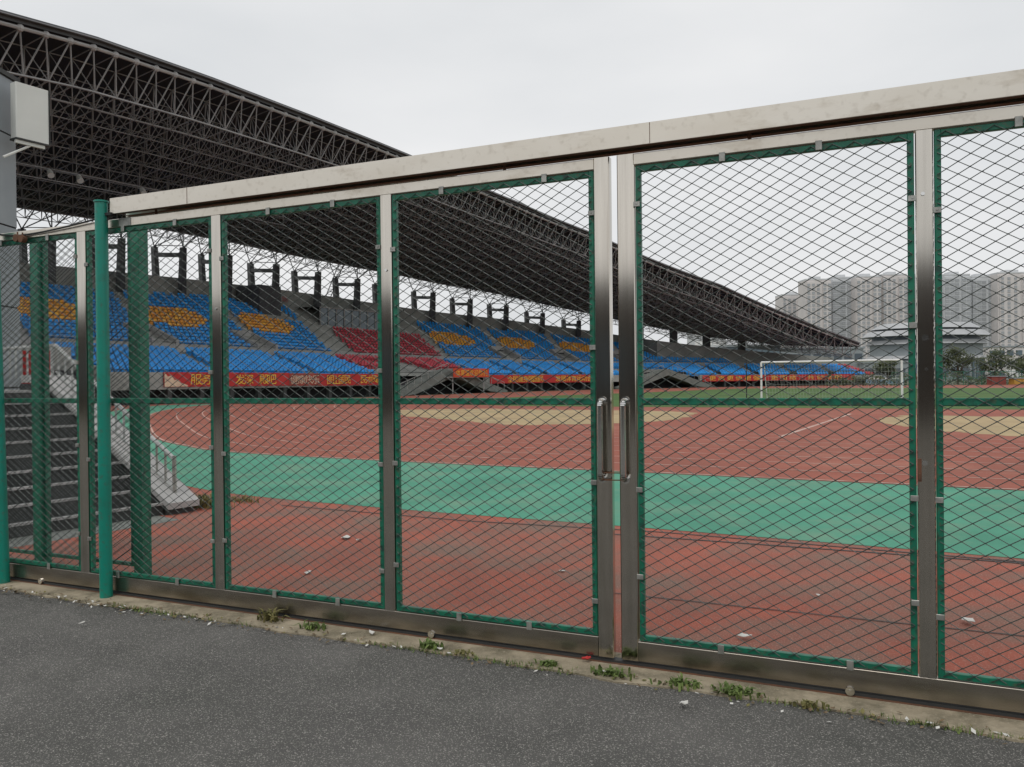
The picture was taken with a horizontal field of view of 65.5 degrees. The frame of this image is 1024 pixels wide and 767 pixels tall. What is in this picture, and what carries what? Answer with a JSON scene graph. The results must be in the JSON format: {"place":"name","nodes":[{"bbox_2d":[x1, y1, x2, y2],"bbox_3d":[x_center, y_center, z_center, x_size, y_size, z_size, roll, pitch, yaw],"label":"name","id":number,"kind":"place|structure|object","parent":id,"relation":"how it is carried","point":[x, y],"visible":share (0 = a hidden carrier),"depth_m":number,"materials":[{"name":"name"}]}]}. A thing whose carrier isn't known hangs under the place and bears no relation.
{"place":"outdoors","nodes":[
{"label":"outdoors","id":0,"kind":"place"},
{"bbox_2d":[21,351,49,383],"bbox_3d":[-9.022,-0.308,15.028,0.620,0.620,0.042,-1,0,-25],"label":"notice board","id":1,"kind":"object","parent":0,"point":[24,366],"depth_m":14.96,"materials":[{"name":"red fabric"}]},
{"bbox_2d":[9,516,176,547],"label":"pavement","id":2,"kind":"structure","parent":0,"point":[154,519],"depth_m":8.59,"materials":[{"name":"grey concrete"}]},
{"bbox_2d":[0,589,1023,766],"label":"road","id":3,"kind":"structure","parent":0,"point":[105,686],"depth_m":3.83,"materials":[{"name":"grey asphalt"}]},
{"bbox_2d":[0,587,1023,743],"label":"leaf litter","id":4,"kind":"object","parent":3,"relation":"on","point":[862,711],"visible":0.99,"depth_m":4.82,"materials":[{"name":"plant"}]},
{"bbox_2d":[107,603,1023,739],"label":"moss","id":5,"kind":"object","parent":3,"relation":"on","point":[911,723],"visible":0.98,"depth_m":4.38,"materials":[{"name":"green plant"}]},
{"bbox_2d":[0,0,1023,344],"label":"sky","id":6,"kind":"structure","parent":0,"point":[412,77],"materials":[{"name":"white"}]},
{"bbox_2d":[9,404,1023,679],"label":"apron","id":7,"kind":"object","parent":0,"point":[773,600],"depth_m":6.48,"materials":[{"name":"red rubber"}]},
{"bbox_2d":[0,67,20,389],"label":"clad pillar","id":8,"kind":"structure","parent":7,"relation":"on","point":[8,214],"depth_m":14.29,"materials":[{"name":"metal"}]},
{"bbox_2d":[2,81,50,157],"bbox_3d":[-8.704,-4.629,14.217,0.222,1.397,0.794,0,0,32],"label":"sign box","id":9,"kind":"object","parent":8,"relation":"attached to","point":[30,115],"visible":1,"depth_m":14.20,"materials":[{"name":"metal"}]},
{"bbox_2d":[0,230,151,573],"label":"fence","id":10,"kind":"object","parent":7,"relation":"on","point":[132,388],"visible":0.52,"depth_m":6.84,"materials":[{"name":"green metal"}]},
{"bbox_2d":[3,343,199,538],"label":"staircase","id":11,"kind":"structure","parent":7,"relation":"on","point":[168,491],"depth_m":9.89,"materials":[{"name":"concrete"}]},
{"bbox_2d":[193,492,237,509],"bbox_3d":[-3.946,1.490,10.217,0.676,0.205,0.953,-1,0,-32],"label":"weed clump","id":12,"kind":"object","parent":7,"relation":"on","point":[205,498],"visible":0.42,"depth_m":10.16,"materials":[{"name":"green plant"}]},
{"bbox_2d":[209,494,258,504],"bbox_3d":[-3.733,1.544,10.776,1.216,0.086,0.522,0,0,40],"label":"weed patch","id":13,"kind":"object","parent":7,"relation":"on","point":[244,497],"visible":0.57,"depth_m":10.69,"materials":[{"name":"green plant"}]},
{"bbox_2d":[194,500,1023,635],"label":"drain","id":14,"kind":"object","parent":7,"relation":"on","point":[773,545],"visible":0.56,"depth_m":7.29,"materials":[{"name":"stone"}]},
{"bbox_2d":[737,633,751,636],"bbox_3d":[1.419,1.534,4.862,0.086,0.018,0.055,-1,0,-23],"label":"paper scrap","id":15,"kind":"object","parent":7,"relation":"on","point":[743,635],"visible":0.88,"depth_m":4.85,"materials":[{"name":"white paper"}]},
{"bbox_2d":[962,617,974,621],"bbox_3d":[2.922,1.513,5.104,0.075,0.026,0.108,0,0,27],"label":"paper scrap","id":16,"kind":"object","parent":7,"relation":"on","point":[970,619],"visible":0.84,"depth_m":5.08,"materials":[{"name":"white paper"}]},
{"bbox_2d":[401,409,696,424],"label":"sand","id":17,"kind":"structure","parent":0,"point":[529,417],"depth_m":34.84,"materials":[{"name":"beige sand"}]},
{"bbox_2d":[111,404,1023,558],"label":"green path","id":18,"kind":"structure","parent":0,"point":[949,528],"depth_m":10.63,"materials":[{"name":"rubber"}]},
{"bbox_2d":[150,384,1023,490],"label":"track","id":19,"kind":"structure","parent":0,"point":[902,451],"depth_m":20.86,"materials":[{"name":"red rubber"}]},
{"bbox_2d":[150,404,1023,489],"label":"lane lines","id":20,"kind":"object","parent":19,"relation":"on","point":[590,449],"visible":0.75,"depth_m":18.36,"materials":[{"name":"white paint"}]},
{"bbox_2d":[892,371,1023,384],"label":"fence","id":21,"kind":"object","parent":19,"relation":"on","point":[945,378],"visible":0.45,"depth_m":122.51,"materials":[{"name":"green paint"}]},
{"bbox_2d":[986,376,1006,384],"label":"storage box","id":22,"kind":"object","parent":19,"relation":"on","point":[996,379],"visible":0.83,"depth_m":117.00,"materials":[{"name":"red plastic"}]},
{"bbox_2d":[1008,378,1023,384],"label":"storage box","id":23,"kind":"object","parent":19,"relation":"on","point":[1012,381],"visible":0.81,"depth_m":116.00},
{"bbox_2d":[325,380,986,397],"bbox_3d":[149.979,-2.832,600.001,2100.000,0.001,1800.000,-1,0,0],"label":"ground","id":24,"kind":"structure","parent":0,"point":[589,389],"depth_m":109.30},
{"bbox_2d":[0,9,875,404],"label":"grandstand","id":25,"kind":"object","parent":24,"relation":"on","point":[124,121],"visible":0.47,"depth_m":90.78,"materials":[{"name":"concrete"}]},
{"bbox_2d":[163,372,232,386],"bbox_3d":[-25.003,-0.326,63.823,0.080,1.160,6.800,0,0,28],"label":"banner","id":26,"kind":"object","parent":25,"relation":"attached to","point":[187,375],"visible":0.69,"depth_m":62.84,"materials":[{"name":"red fabric"}]},
{"bbox_2d":[233,373,288,385],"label":"banner","id":27,"kind":"object","parent":25,"relation":"attached to","point":[260,379],"visible":0.83,"depth_m":69.61,"materials":[{"name":"red fabric"}]},
{"bbox_2d":[289,373,319,385],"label":"banner","id":28,"kind":"object","parent":25,"relation":"attached to","point":[295,378],"visible":0.85,"depth_m":74.36,"materials":[{"name":"fabric"}]},
{"bbox_2d":[320,374,377,385],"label":"banner","id":29,"kind":"object","parent":25,"relation":"attached to","point":[344,378],"visible":0.73,"depth_m":80.06,"materials":[{"name":"red fabric"}]},
{"bbox_2d":[17,281,872,375],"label":"stadium seats","id":30,"kind":"object","parent":25,"relation":"on","point":[554,370],"visible":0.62,"depth_m":99.14,"materials":[{"name":"blue plastic"}]},
{"bbox_2d":[453,368,488,376],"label":"banner","id":31,"kind":"object","parent":25,"relation":"attached to","point":[461,371],"visible":0.81,"depth_m":95.62,"materials":[{"name":"orange fabric"}]},
{"bbox_2d":[490,375,589,383],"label":"banner","id":32,"kind":"object","parent":25,"relation":"attached to","point":[553,379],"visible":0.77,"depth_m":110.71,"materials":[{"name":"red fabric"}]},
{"bbox_2d":[702,374,853,381],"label":"banner","id":33,"kind":"object","parent":25,"relation":"attached to","point":[756,378],"visible":0.74,"depth_m":139.04,"materials":[{"name":"red fabric"}]},
{"bbox_2d":[0,580,1023,742],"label":"kerb","id":34,"kind":"structure","parent":24,"relation":"on","point":[1013,727],"depth_m":4.42,"materials":[{"name":"concrete"}]},
{"bbox_2d":[0,281,9,583],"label":"guide pole","id":35,"kind":"object","parent":34,"relation":"on","point":[4,557],"visible":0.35,"depth_m":6.42,"materials":[{"name":"metal"}]},
{"bbox_2d":[93,199,112,597],"bbox_3d":[-3.053,0.130,5.956,0.104,2.987,0.104,-1,0,0],"label":"guide pole","id":36,"kind":"object","parent":34,"relation":"on","point":[103,406],"visible":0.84,"depth_m":5.92,"materials":[{"name":"green metal"}]},
{"bbox_2d":[0,212,115,242],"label":"rail","id":37,"kind":"object","parent":36,"relation":"attached to","point":[22,237],"visible":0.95,"depth_m":6.30,"materials":[{"name":"silver metal"}]},
{"bbox_2d":[257,607,290,622],"bbox_3d":[-1.618,1.544,5.327,0.314,0.094,0.188,0,0,24],"label":"weed tuft","id":38,"kind":"object","parent":34,"relation":"on","point":[269,615],"visible":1,"depth_m":5.31,"materials":[{"name":"green plant"}]},
{"bbox_2d":[295,619,325,630],"bbox_3d":[-1.288,1.556,5.136,0.210,0.065,0.165,0,0,24],"label":"weed tuft","id":39,"kind":"object","parent":34,"relation":"on","point":[307,625],"visible":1,"depth_m":5.13,"materials":[{"name":"green plant"}]},
{"bbox_2d":[419,637,443,650],"bbox_3d":[-0.496,1.552,4.741,0.131,0.061,0.185,-1,0,-40],"label":"weed tuft","id":40,"kind":"object","parent":34,"relation":"on","point":[429,643],"visible":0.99,"depth_m":4.74,"materials":[{"name":"green plant"}]},
{"bbox_2d":[454,649,474,656],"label":"weed tuft","id":41,"kind":"object","parent":34,"relation":"on","point":[463,651],"visible":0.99,"depth_m":4.64,"materials":[{"name":"green plant"}]},
{"bbox_2d":[10,576,1023,720],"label":"ground rail","id":42,"kind":"object","parent":34,"relation":"on","point":[881,697],"visible":0.92,"depth_m":4.49,"materials":[{"name":"metal"}]},
{"bbox_2d":[533,658,558,666],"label":"weed tuft","id":43,"kind":"object","parent":34,"relation":"on","point":[550,663],"visible":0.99,"depth_m":4.43,"materials":[{"name":"green plant"}]},
{"bbox_2d":[110,69,1023,217],"bbox_3d":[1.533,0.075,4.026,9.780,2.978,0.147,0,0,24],"label":"overhead beam","id":44,"kind":"structure","parent":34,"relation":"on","point":[992,90],"depth_m":4.37,"materials":[{"name":"silver metal"}]},
{"bbox_2d":[0,157,615,657],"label":"gate leaf","id":45,"kind":"object","parent":44,"relation":"attached to","point":[394,611],"visible":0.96,"depth_m":5.11,"materials":[{"name":"silver metal"}]},
{"bbox_2d":[603,472,621,480],"bbox_3d":[0.567,0.516,4.417,0.137,0.051,0.007,0,0,24],"label":"wire loop","id":46,"kind":"object","parent":45,"relation":"attached to","point":[610,479],"visible":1,"depth_m":4.42,"materials":[{"name":"grey metal"}]},
{"bbox_2d":[617,104,1023,712],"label":"gate leaf","id":47,"kind":"object","parent":44,"relation":"attached to","point":[919,136],"visible":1,"depth_m":3.96,"materials":[{"name":"silver metal"}]},
{"bbox_2d":[590,664,634,680],"bbox_3d":[0.538,1.546,4.282,0.273,0.056,0.144,0,0,24],"label":"weed tuft","id":48,"kind":"object","parent":34,"relation":"on","point":[610,670],"visible":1,"depth_m":4.28,"materials":[{"name":"green plant"}]},
{"bbox_2d":[648,671,702,691],"bbox_3d":[0.856,1.545,4.148,0.299,0.052,0.168,0,0,24],"label":"weed tuft","id":49,"kind":"object","parent":34,"relation":"on","point":[678,681],"visible":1,"depth_m":4.12,"materials":[{"name":"green plant"}]},
{"bbox_2d":[710,681,765,700],"bbox_3d":[1.137,1.540,4.008,0.277,0.059,0.158,0,0,24],"label":"weed tuft","id":50,"kind":"object","parent":34,"relation":"on","point":[737,691],"visible":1,"depth_m":4.00,"materials":[{"name":"green plant"}]},
{"bbox_2d":[789,699,829,710],"bbox_3d":[1.437,1.546,3.857,0.176,0.040,0.098,0,0,35],"label":"weed tuft","id":51,"kind":"object","parent":34,"relation":"on","point":[806,703],"visible":0.99,"depth_m":3.84,"materials":[{"name":"green plant"}]},
{"bbox_2d":[826,275,850,337],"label":"apartment tower","id":52,"kind":"structure","parent":24,"relation":"on","point":[843,300],"depth_m":608.20,"materials":[{"name":"grey concrete"}]},
{"bbox_2d":[869,358,899,376],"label":"round tree","id":53,"kind":"object","parent":24,"relation":"on","point":[882,365],"visible":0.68,"depth_m":151.39,"materials":[{"name":"green plant"}]},
{"bbox_2d":[866,378,903,384],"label":"advertising board","id":54,"kind":"object","parent":24,"relation":"on","point":[881,380],"visible":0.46,"depth_m":141.96,"materials":[{"name":"white paint"}]},
{"bbox_2d":[824,372,1023,385],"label":"hedge","id":55,"kind":"object","parent":24,"relation":"on","point":[970,378],"visible":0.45,"depth_m":129.67,"materials":[{"name":"green plant"}]},
{"bbox_2d":[943,343,976,383],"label":"round tree","id":56,"kind":"object","parent":24,"relation":"on","point":[952,351],"visible":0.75,"depth_m":139.65,"materials":[{"name":"green plant"}]},
{"bbox_2d":[970,274,991,345],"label":"apartment tower","id":57,"kind":"structure","parent":24,"relation":"on","point":[983,293],"depth_m":593.80,"materials":[{"name":"grey concrete"}]},
{"bbox_2d":[971,347,1023,375],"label":"round tree","id":58,"kind":"object","parent":24,"relation":"on","point":[997,361],"visible":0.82,"depth_m":143.69,"materials":[{"name":"green plant"}]},
{"bbox_2d":[1005,361,1020,379],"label":"white kiosk","id":59,"kind":"object","parent":24,"relation":"on","point":[1017,374],"visible":0.2,"depth_m":160.00,"materials":[{"name":"paint"}]},
{"bbox_2d":[1015,354,1023,375],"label":"round tree","id":60,"kind":"object","parent":24,"relation":"on","point":[1021,364],"visible":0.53,"depth_m":149.91,"materials":[{"name":"green plant"}]},
{"bbox_2d":[687,333,725,346],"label":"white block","id":61,"kind":"structure","parent":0,"point":[712,344],"depth_m":329.93,"materials":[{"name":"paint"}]},
{"bbox_2d":[716,345,779,352],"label":"office block","id":62,"kind":"structure","parent":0,"point":[735,346],"depth_m":234.96,"materials":[{"name":"glass"}]},
{"bbox_2d":[502,388,1023,408],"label":"grass field","id":63,"kind":"structure","parent":0,"point":[888,394],"depth_m":69.18,"materials":[{"name":"green plant"}]},
{"bbox_2d":[746,357,746,397],"bbox_3d":[15.598,-0.306,53.000,0.277,2.950,0.277,-1,0,0],"label":"corner pole","id":64,"kind":"object","parent":63,"relation":"on","point":[746,377],"visible":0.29,"depth_m":52.97,"materials":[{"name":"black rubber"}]},
{"bbox_2d":[760,359,903,397],"bbox_3d":[18.061,-0.051,45.128,7.411,2.511,1.989,0,0,28],"label":"football goal","id":65,"kind":"object","parent":63,"relation":"on","point":[843,361],"visible":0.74,"depth_m":44.90,"materials":[{"name":"white paint"}]},
{"bbox_2d":[775,292,797,347],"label":"apartment tower","id":66,"kind":"structure","parent":0,"point":[781,302],"depth_m":639.69,"materials":[{"name":"grey concrete"}]},
{"bbox_2d":[798,277,831,347],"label":"apartment tower","id":67,"kind":"structure","parent":0,"point":[812,295],"depth_m":599.44,"materials":[{"name":"grey concrete"}]},
{"bbox_2d":[780,347,864,368],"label":"hall","id":68,"kind":"structure","parent":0,"point":[858,353],"depth_m":239.96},
{"bbox_2d":[855,353,861,359],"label":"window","id":69,"kind":"structure","parent":68,"relation":"in","point":[858,355],"depth_m":239.83,"materials":[{"name":"grey glass"}]},
{"bbox_2d":[850,274,881,358],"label":"apartment tower","id":70,"kind":"structure","parent":0,"point":[866,323],"depth_m":599.36,"materials":[{"name":"grey concrete"}]},
{"bbox_2d":[876,272,906,324],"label":"apartment tower","id":71,"kind":"structure","parent":0,"point":[889,297],"depth_m":603.17,"materials":[{"name":"grey concrete"}]},
{"bbox_2d":[907,276,915,322],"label":"apartment tower","id":72,"kind":"structure","parent":0,"point":[907,301],"depth_m":609.63,"materials":[{"name":"grey concrete"}]},
{"bbox_2d":[857,360,970,380],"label":"hall","id":73,"kind":"structure","parent":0,"point":[905,364],"depth_m":235.98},
{"bbox_2d":[963,367,969,376],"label":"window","id":74,"kind":"structure","parent":73,"relation":"in","point":[965,369],"depth_m":235.88,"materials":[{"name":"grey glass"}]},
{"bbox_2d":[862,322,991,379],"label":"oval building","id":75,"kind":"structure","parent":0,"point":[901,340],"depth_m":252.92,"materials":[{"name":"white glass"}]},
{"bbox_2d":[880,415,1023,436],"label":"sand","id":76,"kind":"structure","parent":0,"point":[995,428],"depth_m":25.79,"materials":[{"name":"beige sand"}]},
{"bbox_2d":[934,272,971,322],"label":"apartment tower","id":77,"kind":"structure","parent":0,"point":[958,294],"depth_m":588.17,"materials":[{"name":"grey concrete"}]},
{"bbox_2d":[983,346,1023,375],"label":"brick house","id":78,"kind":"structure","parent":0,"point":[1020,350],"depth_m":299.95,"materials":[{"name":"white"}]},
{"bbox_2d":[987,270,1023,345],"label":"apartment tower","id":79,"kind":"structure","parent":0,"point":[1007,305],"depth_m":584.65,"materials":[{"name":"grey concrete"}]}
]}

